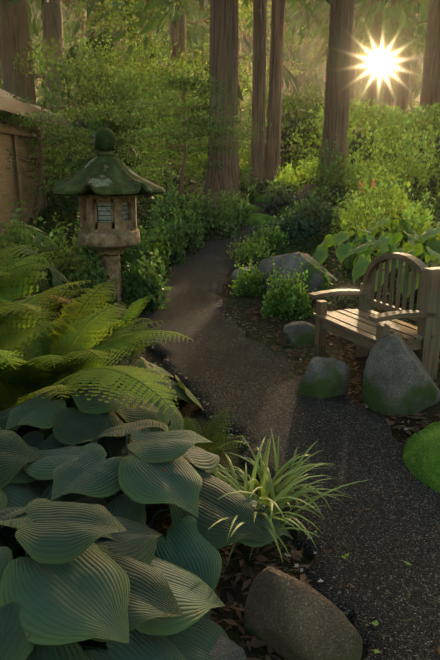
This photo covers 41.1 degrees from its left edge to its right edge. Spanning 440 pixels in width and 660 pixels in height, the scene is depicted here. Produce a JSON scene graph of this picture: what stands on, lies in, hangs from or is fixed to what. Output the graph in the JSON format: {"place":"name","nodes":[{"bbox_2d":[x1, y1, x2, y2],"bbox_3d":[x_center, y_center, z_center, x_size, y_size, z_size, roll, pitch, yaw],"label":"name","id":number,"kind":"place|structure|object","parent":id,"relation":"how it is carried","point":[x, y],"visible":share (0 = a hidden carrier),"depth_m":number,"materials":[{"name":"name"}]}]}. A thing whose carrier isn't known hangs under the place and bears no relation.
{"place":"outdoors","nodes":[
{"label":"outdoors","id":0,"kind":"place"},
{"bbox_2d":[0,172,439,659],"bbox_3d":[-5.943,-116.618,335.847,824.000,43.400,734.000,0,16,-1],"label":"ground","id":1,"kind":"structure","parent":0,"point":[191,411],"depth_m":4.16,"materials":[{"name":"soil"}]},
{"bbox_2d":[0,121,47,235],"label":"shed wall","id":2,"kind":"structure","parent":1,"relation":"on","point":[12,179],"depth_m":10.66,"materials":[{"name":"brown wood"}]},
{"bbox_2d":[0,88,68,127],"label":"shed roof","id":3,"kind":"structure","parent":2,"relation":"on","point":[9,103],"depth_m":10.04,"materials":[{"name":"brown wood"}]},
{"bbox_2d":[0,0,67,147],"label":"tree","id":4,"kind":"object","parent":1,"relation":"on","point":[14,27],"depth_m":18.15,"materials":[{"name":"brown plant"}]},
{"bbox_2d":[79,7,89,113],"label":"tree","id":5,"kind":"object","parent":1,"relation":"on","point":[83,29],"depth_m":44.70,"materials":[{"name":"brown plant"}]},
{"bbox_2d":[48,122,165,316],"bbox_3d":[-1.113,-1.062,5.865,1.158,1.921,1.129,0,16,-1],"label":"stone lantern","id":6,"kind":"object","parent":1,"relation":"on","point":[105,185],"visible":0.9,"depth_m":5.61,"materials":[{"name":"stone"}]},
{"bbox_2d":[113,13,128,120],"bbox_3d":[-3.380,-20.951,16.668,0.625,32.145,0.632,0,16,-1],"label":"tree","id":7,"kind":"object","parent":1,"relation":"on","point":[116,34],"depth_m":19.73,"materials":[{"name":"brown plant"}]},
{"bbox_2d":[0,242,248,464],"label":"fern plants","id":8,"kind":"object","parent":1,"relation":"on","point":[34,361],"visible":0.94,"depth_m":3.31,"materials":[{"name":"green plant"}]},
{"bbox_2d":[0,357,292,659],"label":"blue hosta plants","id":9,"kind":"object","parent":1,"relation":"on","point":[117,578],"visible":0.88,"depth_m":1.97,"materials":[{"name":"plant"}]},
{"bbox_2d":[170,20,176,114],"bbox_3d":[-1.933,-21.664,21.919,0.506,30.000,0.508,0,16,-1],"label":"thin tree","id":10,"kind":"object","parent":1,"relation":"on","point":[172,39],"depth_m":24.48,"materials":[{"name":"brown plant"}]},
{"bbox_2d":[175,9,190,144],"bbox_3d":[-1.563,-24.901,17.846,0.587,38.948,1.072,13,21,39],"label":"tree","id":11,"kind":"object","parent":1,"relation":"on","point":[180,28],"depth_m":21.81,"materials":[{"name":"brown plant"}]},
{"bbox_2d":[51,112,320,318],"bbox_3d":[-1.058,-3.810,13.173,5.379,3.310,16.467,-3,16,-10],"label":"shrub","id":12,"kind":"object","parent":1,"relation":"on","point":[315,225],"depth_m":14.68,"materials":[{"name":"green plant"}]},
{"bbox_2d":[0,0,424,138],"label":"forest","id":13,"kind":"object","parent":1,"relation":"on","point":[320,82],"depth_m":47.73,"materials":[{"name":"plant"}]},
{"bbox_2d":[0,0,425,199],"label":"understory foliage","id":14,"kind":"object","parent":1,"relation":"on","point":[193,124],"depth_m":11.62,"materials":[{"name":"green plant"}]},
{"bbox_2d":[0,0,427,224],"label":"tree branches","id":15,"kind":"object","parent":1,"relation":"on","point":[37,197],"depth_m":12.36,"materials":[{"name":"green plant"}]},
{"bbox_2d":[0,0,429,118],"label":"tree foliage","id":16,"kind":"object","parent":1,"relation":"on","point":[409,6],"depth_m":22.51,"materials":[{"name":"green plant"}]},
{"bbox_2d":[0,17,439,659],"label":"shrub leaves","id":17,"kind":"object","parent":1,"relation":"on","point":[170,243],"visible":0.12,"depth_m":10.17,"materials":[{"name":"green plant"}]},
{"bbox_2d":[0,117,439,653],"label":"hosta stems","id":18,"kind":"object","parent":1,"relation":"on","point":[146,507],"visible":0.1,"depth_m":6.62,"materials":[{"name":"green plant"}]},
{"bbox_2d":[0,218,439,303],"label":"broad-leaved plants","id":19,"kind":"object","parent":1,"relation":"on","point":[361,261],"visible":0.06,"depth_m":6.79,"materials":[{"name":"green plant"}]},
{"bbox_2d":[201,0,242,207],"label":"tree","id":20,"kind":"object","parent":1,"relation":"on","point":[223,69],"depth_m":12.60,"materials":[{"name":"brown plant"}]},
{"bbox_2d":[209,634,245,659],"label":"boulder","id":21,"kind":"object","parent":1,"relation":"on","point":[224,647],"visible":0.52,"depth_m":1.77,"materials":[{"name":"grey stone"}]},
{"bbox_2d":[43,83,439,309],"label":"shrub leaves","id":22,"kind":"object","parent":1,"relation":"on","point":[368,207],"depth_m":13.93,"materials":[{"name":"green plant"}]},
{"bbox_2d":[241,0,247,145],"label":"tree","id":23,"kind":"object","parent":1,"relation":"on","point":[242,49],"depth_m":52.97,"materials":[{"name":"brown plant"}]},
{"bbox_2d":[231,267,257,283],"bbox_3d":[0.357,-0.704,7.716,0.487,0.225,0.263,-9,18,-29],"label":"boulder","id":24,"kind":"object","parent":1,"relation":"on","point":[234,276],"depth_m":7.59,"materials":[{"name":"grey stone"}]},
{"bbox_2d":[249,0,284,183],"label":"twin tree","id":25,"kind":"object","parent":1,"relation":"on","point":[265,162],"depth_m":14.40,"materials":[{"name":"brown plant"}]},
{"bbox_2d":[265,0,271,128],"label":"tree","id":26,"kind":"object","parent":1,"relation":"on","point":[268,33],"depth_m":43.21,"materials":[{"name":"brown plant"}]},
{"bbox_2d":[166,428,372,563],"bbox_3d":[0.171,0.665,2.496,0.906,0.361,0.944,0,16,-1],"label":"sedge plant","id":27,"kind":"object","parent":1,"relation":"on","point":[266,487],"visible":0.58,"depth_m":2.49,"materials":[{"name":"green plant"}]},
{"bbox_2d":[122,236,439,659],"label":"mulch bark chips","id":28,"kind":"object","parent":1,"relation":"on","point":[231,603],"visible":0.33,"depth_m":2.35,"materials":[{"name":"brown wood"}]},
{"bbox_2d":[281,13,291,114],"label":"tree","id":29,"kind":"object","parent":1,"relation":"on","point":[285,65],"depth_m":47.39,"materials":[{"name":"brown plant"}]},
{"bbox_2d":[258,252,338,298],"bbox_3d":[0.974,-0.656,6.989,0.958,0.554,0.795,-6,17,-21],"label":"boulder","id":30,"kind":"object","parent":1,"relation":"on","point":[314,280],"depth_m":6.73,"materials":[{"name":"grey stone"}]},
{"bbox_2d":[158,108,439,261],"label":"shrub","id":31,"kind":"object","parent":1,"relation":"on","point":[431,182],"depth_m":16.00,"materials":[{"name":"green plant"}]},
{"bbox_2d":[283,321,314,345],"bbox_3d":[0.696,0.044,5.101,0.308,0.221,0.222,-6,17,-19],"label":"boulder","id":32,"kind":"object","parent":1,"relation":"on","point":[297,333],"visible":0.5,"depth_m":5.03,"materials":[{"name":"grey stone"}]},
{"bbox_2d":[243,566,362,659],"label":"boulder","id":33,"kind":"object","parent":1,"relation":"on","point":[287,616],"visible":0.92,"depth_m":1.76,"materials":[{"name":"grey stone"}]},
{"bbox_2d":[297,357,349,398],"bbox_3d":[0.683,0.336,3.957,0.350,0.307,0.274,12,20,35],"label":"boulder","id":34,"kind":"object","parent":1,"relation":"on","point":[324,377],"visible":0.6,"depth_m":3.86,"materials":[{"name":"grey stone"}]},
{"bbox_2d":[320,23,327,101],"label":"tree","id":35,"kind":"object","parent":1,"relation":"on","point":[324,77],"depth_m":64.02,"materials":[{"name":"brown plant"}]},
{"bbox_2d":[319,0,354,181],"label":"tree","id":36,"kind":"object","parent":1,"relation":"on","point":[336,111],"depth_m":13.83,"materials":[{"name":"brown plant"}]},
{"bbox_2d":[237,163,439,492],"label":"moss mounds","id":37,"kind":"object","parent":1,"relation":"on","point":[421,454],"visible":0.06,"depth_m":3.00,"materials":[{"name":"green plant"}]},
{"bbox_2d":[349,0,357,109],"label":"tree trunk","id":38,"kind":"object","parent":1,"relation":"on","point":[352,80],"depth_m":31.81,"materials":[{"name":"brown plant"}]},
{"bbox_2d":[309,252,439,380],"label":"garden bench","id":39,"kind":"object","parent":1,"relation":"on","point":[364,327],"visible":0.9,"depth_m":4.07,"materials":[{"name":"brown wood"}]},
{"bbox_2d":[366,6,382,121],"bbox_3d":[6.522,-21.594,21.882,0.586,30.000,0.545,13,21,39],"label":"tree trunk","id":40,"kind":"object","parent":1,"relation":"on","point":[372,81],"depth_m":24.75,"materials":[{"name":"brown plant"}]},
{"bbox_2d":[383,0,397,114],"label":"tree trunk","id":41,"kind":"object","parent":1,"relation":"on","point":[389,78],"depth_m":23.16,"materials":[{"name":"brown plant"}]},
{"bbox_2d":[394,48,399,116],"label":"tree","id":42,"kind":"object","parent":1,"relation":"on","point":[397,78],"depth_m":49.91,"materials":[{"name":"brown plant"}]},
{"bbox_2d":[362,332,439,416],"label":"boulder","id":43,"kind":"object","parent":1,"relation":"on","point":[398,381],"visible":0.94,"depth_m":3.60,"materials":[{"name":"grey stone"}]},
{"bbox_2d":[396,13,411,116],"bbox_3d":[8.059,-21.909,22.769,0.629,30.000,0.650,0,16,-1],"label":"tree trunk","id":44,"kind":"object","parent":1,"relation":"on","point":[402,95],"depth_m":25.69,"materials":[{"name":"brown plant"}]},
{"bbox_2d":[418,0,439,130],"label":"tree trunk","id":45,"kind":"object","parent":1,"relation":"on","point":[431,71],"depth_m":18.96,"materials":[{"name":"brown plant"}]},
{"bbox_2d":[0,0,439,292],"label":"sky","id":46,"kind":"structure","parent":0,"point":[381,60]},
{"bbox_2d":[130,182,439,659],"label":"gravel path","id":47,"kind":"structure","parent":0,"point":[385,532],"depth_m":3.06,"materials":[{"name":"grey gravel"}]}
]}

